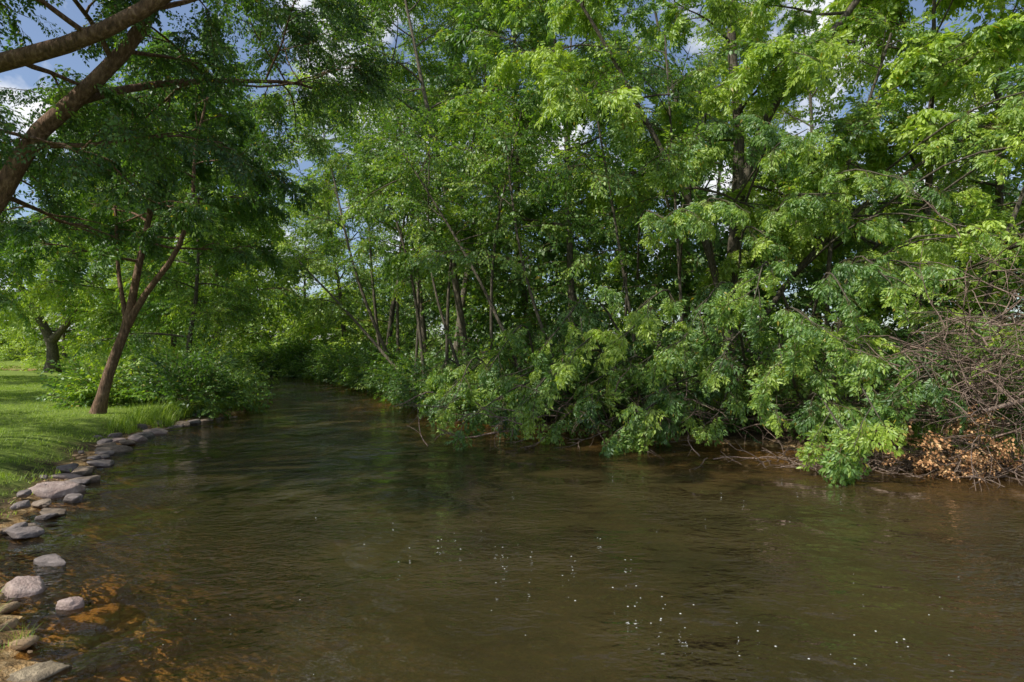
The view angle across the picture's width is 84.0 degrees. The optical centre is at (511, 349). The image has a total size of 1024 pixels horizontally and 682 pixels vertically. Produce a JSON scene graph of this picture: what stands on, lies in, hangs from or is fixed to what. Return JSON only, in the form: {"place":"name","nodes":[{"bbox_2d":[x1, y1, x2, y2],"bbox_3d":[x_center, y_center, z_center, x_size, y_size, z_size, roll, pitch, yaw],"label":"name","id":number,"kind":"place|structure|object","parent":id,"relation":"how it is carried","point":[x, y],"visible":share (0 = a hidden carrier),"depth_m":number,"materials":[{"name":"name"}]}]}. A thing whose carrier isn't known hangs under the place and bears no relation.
{"place":"outdoors","nodes":[
{"label":"outdoors","id":0,"kind":"place"},
{"bbox_2d":[0,370,1023,681],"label":"river water","id":1,"kind":"structure","parent":0,"point":[300,520],"depth_m":5.49,"materials":[{"name":"liquid"}]},
{"bbox_2d":[6,526,44,538],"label":"bank stone","id":2,"kind":"object","parent":1,"relation":"in","point":[25,532],"visible":1,"depth_m":6.01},
{"bbox_2d":[86,459,113,467],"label":"bank stone","id":3,"kind":"object","parent":1,"relation":"in","point":[102,463],"visible":0.94,"depth_m":9.69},
{"bbox_2d":[0,333,1023,681],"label":"ground","id":4,"kind":"structure","parent":0,"point":[216,621],"depth_m":7.01,"materials":[{"name":"soil"}]},
{"bbox_2d":[0,576,50,603],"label":"river rock","id":5,"kind":"object","parent":4,"relation":"on","point":[26,589],"visible":0.59,"depth_m":4.65,"materials":[{"name":"grey stone"}]},
{"bbox_2d":[0,49,76,264],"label":"shade tree","id":6,"kind":"object","parent":4,"relation":"on","point":[5,254],"visible":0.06,"depth_m":20.16,"materials":[{"name":"green plant"}]},
{"bbox_2d":[6,660,76,681],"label":"submerged rock","id":7,"kind":"object","parent":4,"relation":"on","point":[44,671],"visible":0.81,"depth_m":3.49,"materials":[{"name":"grey stone"}]},
{"bbox_2d":[33,553,66,573],"bbox_3d":[-4.321,2.036,5.329,0.379,0.160,0.206,0,0,38],"label":"river rock","id":8,"kind":"object","parent":4,"relation":"on","point":[48,561],"visible":0.89,"depth_m":5.27,"materials":[{"name":"grey stone"}]},
{"bbox_2d":[40,508,66,520],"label":"bank stone","id":9,"kind":"object","parent":4,"relation":"on","point":[61,514],"visible":0.84,"depth_m":6.88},
{"bbox_2d":[0,81,113,344],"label":"shade tree","id":10,"kind":"object","parent":4,"relation":"on","point":[9,305],"visible":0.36,"depth_m":27.90,"materials":[{"name":"green plant"}]},
{"bbox_2d":[28,481,85,500],"bbox_3d":[-6.237,1.990,7.799,0.630,0.277,0.381,7,12,-36],"label":"bank stone","id":11,"kind":"object","parent":4,"relation":"on","point":[51,490],"visible":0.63,"depth_m":7.72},
{"bbox_2d":[0,232,114,360],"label":"shade tree","id":12,"kind":"object","parent":4,"relation":"on","point":[18,335],"visible":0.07,"depth_m":58.56,"materials":[{"name":"green plant"}]},
{"bbox_2d":[55,596,84,619],"bbox_3d":[-3.426,2.017,4.412,0.194,0.165,0.142,0,-5,-26],"label":"river rock","id":13,"kind":"object","parent":4,"relation":"on","point":[69,607],"visible":0.92,"depth_m":4.37,"materials":[{"name":"grey stone"}]},
{"bbox_2d":[63,493,83,503],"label":"bank stone","id":14,"kind":"object","parent":4,"relation":"on","point":[73,498],"visible":0.98,"depth_m":7.41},
{"bbox_2d":[0,201,157,371],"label":"lawn maple tree","id":15,"kind":"object","parent":4,"relation":"on","point":[51,339],"visible":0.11,"depth_m":39.25,"materials":[{"name":"green plant"}]},
{"bbox_2d":[59,629,102,649],"bbox_3d":[-3.032,2.148,4.005,0.308,0.260,0.249,7,-1,-44],"label":"submerged rock","id":16,"kind":"object","parent":4,"relation":"on","point":[78,640],"visible":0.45,"depth_m":3.98,"materials":[{"name":"brown stone"}]},
{"bbox_2d":[0,337,162,371],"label":"meadow shrubs","id":17,"kind":"object","parent":4,"relation":"on","point":[27,363],"visible":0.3,"depth_m":42.51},
{"bbox_2d":[42,603,121,644],"bbox_3d":[-3.275,2.163,4.271,0.502,0.299,0.690,0,0,5],"label":"submerged rock","id":18,"kind":"object","parent":4,"relation":"on","point":[100,619],"visible":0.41,"depth_m":4.25,"materials":[{"name":"stone"}]},
{"bbox_2d":[35,350,146,402],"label":"bank shrub","id":19,"kind":"object","parent":4,"relation":"on","point":[54,385],"visible":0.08,"depth_m":17.23,"materials":[{"name":"green plant"}]},
{"bbox_2d":[42,354,166,409],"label":"bank shrub","id":20,"kind":"object","parent":4,"relation":"on","point":[85,393],"visible":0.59,"depth_m":16.22,"materials":[{"name":"green plant"}]},
{"bbox_2d":[79,574,134,605],"bbox_3d":[-3.505,2.152,4.946,0.552,0.285,0.388,4,1,35],"label":"submerged rock","id":21,"kind":"object","parent":4,"relation":"on","point":[104,594],"visible":0.66,"depth_m":4.83,"materials":[{"name":"stone"}]},
{"bbox_2d":[69,641,144,669],"bbox_3d":[-2.742,2.165,3.793,0.514,0.316,0.299,-4,-7,-27],"label":"submerged rock","id":22,"kind":"object","parent":4,"relation":"on","point":[93,657],"visible":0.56,"depth_m":3.80,"materials":[{"name":"brown stone"}]},
{"bbox_2d":[7,172,215,368],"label":"shade tree","id":23,"kind":"object","parent":4,"relation":"on","point":[41,292],"visible":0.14,"depth_m":31.40,"materials":[{"name":"green plant"}]},
{"bbox_2d":[94,445,133,455],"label":"bank stone","id":24,"kind":"object","parent":4,"relation":"on","point":[117,449],"visible":0.73,"depth_m":11.04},
{"bbox_2d":[0,433,239,681],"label":"river pebbles","id":25,"kind":"object","parent":4,"relation":"on","point":[109,670],"visible":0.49,"depth_m":4.59,"materials":[{"name":"stone"}]},
{"bbox_2d":[98,675,141,681],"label":"submerged rock","id":26,"kind":"object","parent":4,"relation":"on","point":[130,678],"visible":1,"depth_m":3.47,"materials":[{"name":"stone"}]},
{"bbox_2d":[0,374,251,651],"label":"lawn grass","id":27,"kind":"structure","parent":4,"relation":"on","point":[12,388],"depth_m":13.15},
{"bbox_2d":[76,240,203,342],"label":"shade tree","id":28,"kind":"object","parent":4,"relation":"on","point":[112,281],"visible":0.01,"depth_m":54.13,"materials":[{"name":"green plant"}]},
{"bbox_2d":[0,25,322,413],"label":"riverbank tree","id":29,"kind":"object","parent":4,"relation":"on","point":[147,239],"visible":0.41,"depth_m":14.31,"materials":[{"name":"green plant"}]},
{"bbox_2d":[71,69,251,346],"bbox_3d":[-22.439,-8.404,37.062,10.763,20.280,12.141,0,0,0],"label":"shade tree","id":30,"kind":"object","parent":4,"relation":"on","point":[166,253],"visible":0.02,"depth_m":35.14,"materials":[{"name":"green plant"}]},
{"bbox_2d":[140,631,191,657],"bbox_3d":[-2.516,2.217,4.106,0.359,0.338,0.308,7,-4,3],"label":"submerged rock","id":31,"kind":"object","parent":4,"relation":"on","point":[173,647],"visible":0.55,"depth_m":4.04,"materials":[{"name":"stone"}]},
{"bbox_2d":[58,155,274,368],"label":"shade tree","id":32,"kind":"object","parent":4,"relation":"on","point":[215,318],"visible":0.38,"depth_m":22.89,"materials":[{"name":"green plant"}]},
{"bbox_2d":[125,335,261,396],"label":"bank shrub","id":33,"kind":"object","parent":4,"relation":"on","point":[191,347],"visible":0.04,"depth_m":20.43,"materials":[{"name":"green plant"}]},
{"bbox_2d":[113,337,275,418],"bbox_3d":[-9.493,1.235,17.062,4.367,3.190,4.338,0,0,0],"label":"bank shrub","id":34,"kind":"object","parent":4,"relation":"on","point":[209,366],"visible":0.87,"depth_m":16.64,"materials":[{"name":"green plant"}]},
{"bbox_2d":[142,331,257,393],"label":"bank shrub","id":35,"kind":"object","parent":4,"relation":"on","point":[222,351],"visible":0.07,"depth_m":23.89,"materials":[{"name":"green plant"}]},
{"bbox_2d":[128,344,272,411],"bbox_3d":[-10.400,1.095,18.708,4.723,2.570,4.510,0,0,0],"label":"bank shrub","id":36,"kind":"object","parent":4,"relation":"on","point":[151,363],"visible":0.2,"depth_m":18.64,"materials":[{"name":"green plant"}]},
{"bbox_2d":[0,0,410,255],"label":"leaning cottonwood tree","id":37,"kind":"object","parent":4,"relation":"on","point":[129,132],"visible":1,"depth_m":8.80,"materials":[{"name":"green plant"}]},
{"bbox_2d":[109,73,322,347],"bbox_3d":[-14.999,-6.149,29.571,10.501,15.766,10.064,0,0,0],"label":"shade tree","id":38,"kind":"object","parent":4,"relation":"on","point":[265,228],"visible":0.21,"depth_m":29.29,"materials":[{"name":"green plant"}]},
{"bbox_2d":[156,338,277,390],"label":"bank shrub","id":39,"kind":"object","parent":4,"relation":"on","point":[253,364],"visible":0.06,"depth_m":28.48,"materials":[{"name":"green plant"}]},
{"bbox_2d":[158,217,287,345],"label":"shade tree","id":40,"kind":"object","parent":4,"relation":"on","point":[272,335],"visible":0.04,"depth_m":50.58,"materials":[{"name":"green plant"}]},
{"bbox_2d":[70,283,389,367],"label":"bank shrubs","id":41,"kind":"object","parent":4,"relation":"on","point":[304,328],"visible":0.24,"depth_m":43.69,"materials":[{"name":"plant"}]},
{"bbox_2d":[237,338,292,373],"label":"riverside shrub","id":42,"kind":"object","parent":4,"relation":"on","point":[248,354],"visible":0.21,"depth_m":44.11,"materials":[{"name":"green plant"}]},
{"bbox_2d":[249,337,311,376],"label":"riverside shrub","id":43,"kind":"object","parent":4,"relation":"on","point":[270,360],"visible":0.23,"depth_m":43.53,"materials":[{"name":"green plant"}]},
{"bbox_2d":[265,338,324,376],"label":"riverside shrub","id":44,"kind":"object","parent":4,"relation":"on","point":[283,355],"visible":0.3,"depth_m":42.35,"materials":[{"name":"green plant"}]},
{"bbox_2d":[278,332,331,379],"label":"riverside shrub","id":45,"kind":"object","parent":4,"relation":"on","point":[295,372],"visible":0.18,"depth_m":41.43,"materials":[{"name":"green plant"}]},
{"bbox_2d":[254,167,359,341],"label":"shade tree","id":46,"kind":"object","parent":4,"relation":"on","point":[282,244],"visible":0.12,"depth_m":52.01,"materials":[{"name":"green plant"}]},
{"bbox_2d":[299,338,348,379],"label":"riverside shrub","id":47,"kind":"object","parent":4,"relation":"on","point":[306,374],"visible":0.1,"depth_m":38.61,"materials":[{"name":"green plant"}]},
{"bbox_2d":[304,339,352,382],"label":"riverside shrub","id":48,"kind":"object","parent":4,"relation":"on","point":[317,348],"visible":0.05,"depth_m":36.92,"materials":[{"name":"green plant"}]},
{"bbox_2d":[276,231,396,369],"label":"leaning tree","id":49,"kind":"object","parent":4,"relation":"on","point":[320,261],"visible":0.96,"depth_m":24.76,"materials":[{"name":"green plant"}]},
{"bbox_2d":[287,149,390,357],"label":"leaning tree","id":50,"kind":"object","parent":4,"relation":"on","point":[322,225],"visible":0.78,"depth_m":25.06,"materials":[{"name":"green plant"}]},
{"bbox_2d":[313,343,365,383],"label":"riverside shrub","id":51,"kind":"object","parent":4,"relation":"on","point":[328,356],"visible":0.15,"depth_m":34.95,"materials":[{"name":"green plant"}]},
{"bbox_2d":[253,55,427,340],"bbox_3d":[-12.378,-9.231,41.176,12.984,21.488,13.346,0,0,0],"label":"riverside tree","id":52,"kind":"object","parent":4,"relation":"on","point":[302,236],"visible":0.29,"depth_m":39.62,"materials":[{"name":"green plant"}]},
{"bbox_2d":[307,336,375,385],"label":"riverside shrub","id":53,"kind":"object","parent":4,"relation":"on","point":[321,371],"visible":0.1,"depth_m":33.67,"materials":[{"name":"green plant"}]},
{"bbox_2d":[323,348,372,387],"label":"riverside shrub","id":54,"kind":"object","parent":4,"relation":"on","point":[337,374],"visible":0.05,"depth_m":31.44,"materials":[{"name":"green plant"}]},
{"bbox_2d":[308,146,409,346],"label":"leaning tree","id":55,"kind":"object","parent":4,"relation":"on","point":[370,252],"visible":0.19,"depth_m":28.59,"materials":[{"name":"green plant"}]},
{"bbox_2d":[333,332,413,385],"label":"riverside shrub","id":56,"kind":"object","parent":4,"relation":"on","point":[388,346],"visible":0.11,"depth_m":30.24,"materials":[{"name":"green plant"}]},
{"bbox_2d":[340,338,411,390],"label":"riverside shrub","id":57,"kind":"object","parent":4,"relation":"on","point":[350,377],"visible":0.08,"depth_m":28.26,"materials":[{"name":"green plant"}]},
{"bbox_2d":[250,0,517,359],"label":"riverside tree","id":58,"kind":"object","parent":4,"relation":"on","point":[399,75],"visible":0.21,"depth_m":27.27,"materials":[{"name":"green plant"}]},
{"bbox_2d":[339,338,430,394],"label":"riverside shrub","id":59,"kind":"object","parent":4,"relation":"on","point":[368,362],"visible":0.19,"depth_m":26.53,"materials":[{"name":"green plant"}]},
{"bbox_2d":[344,147,444,388],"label":"leaning tree","id":60,"kind":"object","parent":4,"relation":"on","point":[361,167],"visible":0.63,"depth_m":20.52,"materials":[{"name":"green plant"}]},
{"bbox_2d":[0,255,792,359],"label":"distant trees","id":61,"kind":"object","parent":4,"relation":"on","point":[74,323],"visible":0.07,"depth_m":63.93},
{"bbox_2d":[359,347,449,396],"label":"riverside shrub","id":62,"kind":"object","parent":4,"relation":"on","point":[371,366],"visible":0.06,"depth_m":24.73,"materials":[{"name":"green plant"}]},
{"bbox_2d":[359,335,460,401],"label":"riverside shrub","id":63,"kind":"object","parent":4,"relation":"on","point":[368,383],"visible":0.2,"depth_m":23.16,"materials":[{"name":"green plant"}]},
{"bbox_2d":[311,0,510,348],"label":"riverside tree","id":64,"kind":"object","parent":4,"relation":"on","point":[393,304],"visible":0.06,"depth_m":34.59,"materials":[{"name":"green plant"}]},
{"bbox_2d":[349,127,474,380],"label":"leaning tree","id":65,"kind":"object","parent":4,"relation":"on","point":[364,152],"visible":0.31,"depth_m":20.96,"materials":[{"name":"green plant"}]},
{"bbox_2d":[359,115,464,365],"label":"leaning tree","id":66,"kind":"object","parent":4,"relation":"on","point":[397,306],"visible":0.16,"depth_m":25.95,"materials":[{"name":"green plant"}]},
{"bbox_2d":[286,0,545,361],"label":"riverside tree","id":67,"kind":"object","parent":4,"relation":"on","point":[370,41],"visible":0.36,"depth_m":21.41,"materials":[{"name":"green plant"}]},
{"bbox_2d":[372,340,477,407],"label":"riverside shrub","id":68,"kind":"object","parent":4,"relation":"on","point":[392,371],"visible":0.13,"depth_m":21.07,"materials":[{"name":"green plant"}]},
{"bbox_2d":[366,99,497,366],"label":"leaning tree","id":69,"kind":"object","parent":4,"relation":"on","point":[410,195],"visible":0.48,"depth_m":17.52,"materials":[{"name":"green plant"}]},
{"bbox_2d":[387,347,484,411],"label":"riverside shrub","id":70,"kind":"object","parent":4,"relation":"on","point":[402,396],"visible":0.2,"depth_m":19.70,"materials":[{"name":"green plant"}]},
{"bbox_2d":[356,113,543,406],"bbox_3d":[-1.756,-2.589,15.714,5.456,8.644,3.969,0,0,0],"label":"leaning tree","id":71,"kind":"object","parent":4,"relation":"on","point":[391,155],"visible":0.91,"depth_m":15.76,"materials":[{"name":"green plant"}]},
{"bbox_2d":[388,91,523,365],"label":"leaning tree","id":72,"kind":"object","parent":4,"relation":"on","point":[461,223],"visible":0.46,"depth_m":18.79,"materials":[{"name":"green plant"}]},
{"bbox_2d":[402,333,525,417],"bbox_3d":[-1.242,0.964,18.000,4.491,2.914,4.818,0,0,0],"label":"riverside shrub","id":73,"kind":"object","parent":4,"relation":"on","point":[423,385],"visible":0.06,"depth_m":17.58,"materials":[{"name":"green plant"}]},
{"bbox_2d":[368,0,595,358],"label":"riverside tree","id":74,"kind":"object","parent":4,"relation":"on","point":[465,279],"visible":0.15,"depth_m":24.75,"materials":[{"name":"green plant"}]},
{"bbox_2d":[405,79,562,349],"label":"leaning tree","id":75,"kind":"object","parent":4,"relation":"on","point":[520,115],"visible":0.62,"depth_m":16.00,"materials":[{"name":"green plant"}]},
{"bbox_2d":[410,88,600,406],"bbox_3d":[-0.506,-2.649,15.017,5.087,8.751,3.846,0,0,-32],"label":"leaning tree","id":76,"kind":"object","parent":4,"relation":"on","point":[512,262],"visible":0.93,"depth_m":14.83,"materials":[{"name":"green plant"}]},
{"bbox_2d":[0,391,1023,645],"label":"bank weeds","id":77,"kind":"object","parent":4,"relation":"on","point":[162,413],"visible":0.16,"depth_m":13.78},
{"bbox_2d":[444,318,585,432],"bbox_3d":[0.267,0.699,16.368,4.724,3.251,5.020,0,0,0],"label":"riverside shrub","id":78,"kind":"object","parent":4,"relation":"on","point":[514,368],"visible":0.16,"depth_m":15.78,"materials":[{"name":"green plant"}]},
{"bbox_2d":[360,0,696,359],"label":"riverside tree","id":79,"kind":"object","parent":4,"relation":"on","point":[518,87],"visible":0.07,"depth_m":24.53,"materials":[{"name":"green plant"}]},
{"bbox_2d":[376,0,752,386],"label":"riverside tree","id":80,"kind":"object","parent":4,"relation":"on","point":[516,16],"visible":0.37,"depth_m":19.09,"materials":[{"name":"green plant"}]},
{"bbox_2d":[477,0,659,326],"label":"riverside tree","id":81,"kind":"object","parent":4,"relation":"on","point":[583,54],"visible":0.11,"depth_m":34.00,"materials":[{"name":"green plant"}]},
{"bbox_2d":[498,337,653,439],"bbox_3d":[1.706,0.993,15.141,4.726,3.055,4.706,0,0,0],"label":"riverside shrub","id":82,"kind":"object","parent":4,"relation":"on","point":[623,401],"visible":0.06,"depth_m":14.20,"materials":[{"name":"green plant"}]},
{"bbox_2d":[539,40,716,407],"bbox_3d":[2.531,-3.173,14.344,3.853,9.571,4.679,0,0,0],"label":"leaning tree","id":83,"kind":"object","parent":4,"relation":"on","point":[589,259],"visible":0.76,"depth_m":14.04,"materials":[{"name":"green plant"}]},
{"bbox_2d":[539,326,770,444],"bbox_3d":[3.387,1.009,14.085,5.499,3.112,5.241,0,0,0],"label":"riverside shrub","id":84,"kind":"object","parent":4,"relation":"on","point":[617,421],"visible":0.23,"depth_m":13.18,"materials":[{"name":"green plant"}]},
{"bbox_2d":[320,102,1023,390],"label":"forest understory","id":85,"kind":"object","parent":4,"relation":"on","point":[699,264],"visible":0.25,"depth_m":21.65,"materials":[{"name":"plant"}]},
{"bbox_2d":[583,26,784,395],"bbox_3d":[4.152,-3.604,14.477,4.710,10.228,3.683,0,0,0],"label":"leaning tree","id":86,"kind":"object","parent":4,"relation":"on","point":[641,69],"visible":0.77,"depth_m":14.46,"materials":[{"name":"green plant"}]},
{"bbox_2d":[415,255,969,486],"bbox_3d":[2.409,0.314,12.778,11.865,4.256,6.183,0,0,27],"label":"overhanging box elder","id":87,"kind":"object","parent":4,"relation":"on","point":[717,369],"visible":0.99,"depth_m":10.92,"materials":[{"name":"green plant"}]},
{"bbox_2d":[576,0,810,352],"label":"riverside tree","id":88,"kind":"object","parent":4,"relation":"on","point":[699,58],"visible":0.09,"depth_m":22.75,"materials":[{"name":"green plant"}]},
{"bbox_2d":[393,338,1010,457],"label":"bank roots","id":89,"kind":"object","parent":4,"relation":"on","point":[669,419],"visible":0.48,"depth_m":11.70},
{"bbox_2d":[633,0,802,324],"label":"riverside tree","id":90,"kind":"object","parent":4,"relation":"on","point":[706,35],"visible":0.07,"depth_m":35.06,"materials":[{"name":"green plant"}]},
{"bbox_2d":[467,0,1023,399],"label":"box elder tree","id":91,"kind":"object","parent":4,"relation":"on","point":[784,78],"visible":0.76,"depth_m":13.94,"materials":[{"name":"green plant"}]},
{"bbox_2d":[668,314,864,441],"bbox_3d":[6.087,0.598,13.577,4.879,3.002,5.079,0,0,0],"label":"riverside shrub","id":92,"kind":"object","parent":4,"relation":"on","point":[784,393],"visible":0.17,"depth_m":12.82,"materials":[{"name":"green plant"}]},
{"bbox_2d":[606,91,1023,342],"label":"drooping box elder boughs","id":93,"kind":"object","parent":4,"relation":"on","point":[675,224],"visible":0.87,"depth_m":11.65,"materials":[{"name":"green plant"}]},
{"bbox_2d":[730,0,970,365],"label":"riverside tree","id":94,"kind":"object","parent":4,"relation":"on","point":[794,118],"visible":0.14,"depth_m":26.94,"materials":[{"name":"green plant"}]},
{"bbox_2d":[687,412,1023,481],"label":"driftwood twigs","id":95,"kind":"object","parent":4,"relation":"on","point":[878,462],"visible":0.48,"depth_m":9.54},
{"bbox_2d":[721,289,990,441],"bbox_3d":[7.588,0.292,12.940,5.210,3.549,4.992,0,0,0],"label":"riverside shrub","id":96,"kind":"object","parent":4,"relation":"on","point":[891,352],"visible":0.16,"depth_m":12.40,"materials":[{"name":"green plant"}]},
{"bbox_2d":[752,6,963,368],"bbox_3d":[8.555,-3.294,13.896,4.215,9.614,4.407,0,0,0],"label":"leaning tree","id":97,"kind":"object","parent":4,"relation":"on","point":[859,128],"visible":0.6,"depth_m":13.20,"materials":[{"name":"green plant"}]},
{"bbox_2d":[744,0,1023,379],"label":"riverside tree","id":98,"kind":"object","parent":4,"relation":"on","point":[998,43],"visible":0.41,"depth_m":13.49,"materials":[{"name":"green plant"}]},
{"bbox_2d":[810,176,1023,491],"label":"dead brush pile","id":99,"kind":"object","parent":4,"relation":"on","point":[998,385],"visible":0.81,"depth_m":9.07,"materials":[{"name":"wood"}]},
{"bbox_2d":[881,404,1023,482],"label":"dead leaf branch","id":100,"kind":"object","parent":99,"relation":"attached to","point":[979,458],"visible":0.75,"depth_m":8.82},
{"bbox_2d":[814,0,1023,387],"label":"riverside tree","id":101,"kind":"object","parent":4,"relation":"on","point":[999,188],"visible":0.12,"depth_m":16.61,"materials":[{"name":"green plant"}]},
{"bbox_2d":[827,299,1023,437],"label":"riverside shrub","id":102,"kind":"object","parent":4,"relation":"on","point":[943,418],"visible":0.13,"depth_m":11.45,"materials":[{"name":"green plant"}]},
{"bbox_2d":[905,266,1023,466],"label":"briar leaves","id":103,"kind":"object","parent":4,"relation":"on","point":[981,355],"visible":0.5,"depth_m":9.35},
{"bbox_2d":[913,9,1022,265],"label":"riverside tree","id":104,"kind":"object","parent":4,"relation":"on","point":[961,100],"visible":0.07,"depth_m":25.86,"materials":[{"name":"green plant"}]},
{"bbox_2d":[928,68,1023,401],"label":"leaning tree","id":105,"kind":"object","parent":4,"relation":"on","point":[964,151],"visible":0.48,"depth_m":13.17,"materials":[{"name":"green plant"}]},
{"bbox_2d":[939,284,1023,432],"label":"riverside shrub","id":106,"kind":"object","parent":4,"relation":"on","point":[1006,398],"visible":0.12,"depth_m":10.85,"materials":[{"name":"brown plant"}]},
{"bbox_2d":[0,0,1023,341],"label":"sky","id":107,"kind":"structure","parent":0,"point":[25,77],"materials":[{"name":"blue"}]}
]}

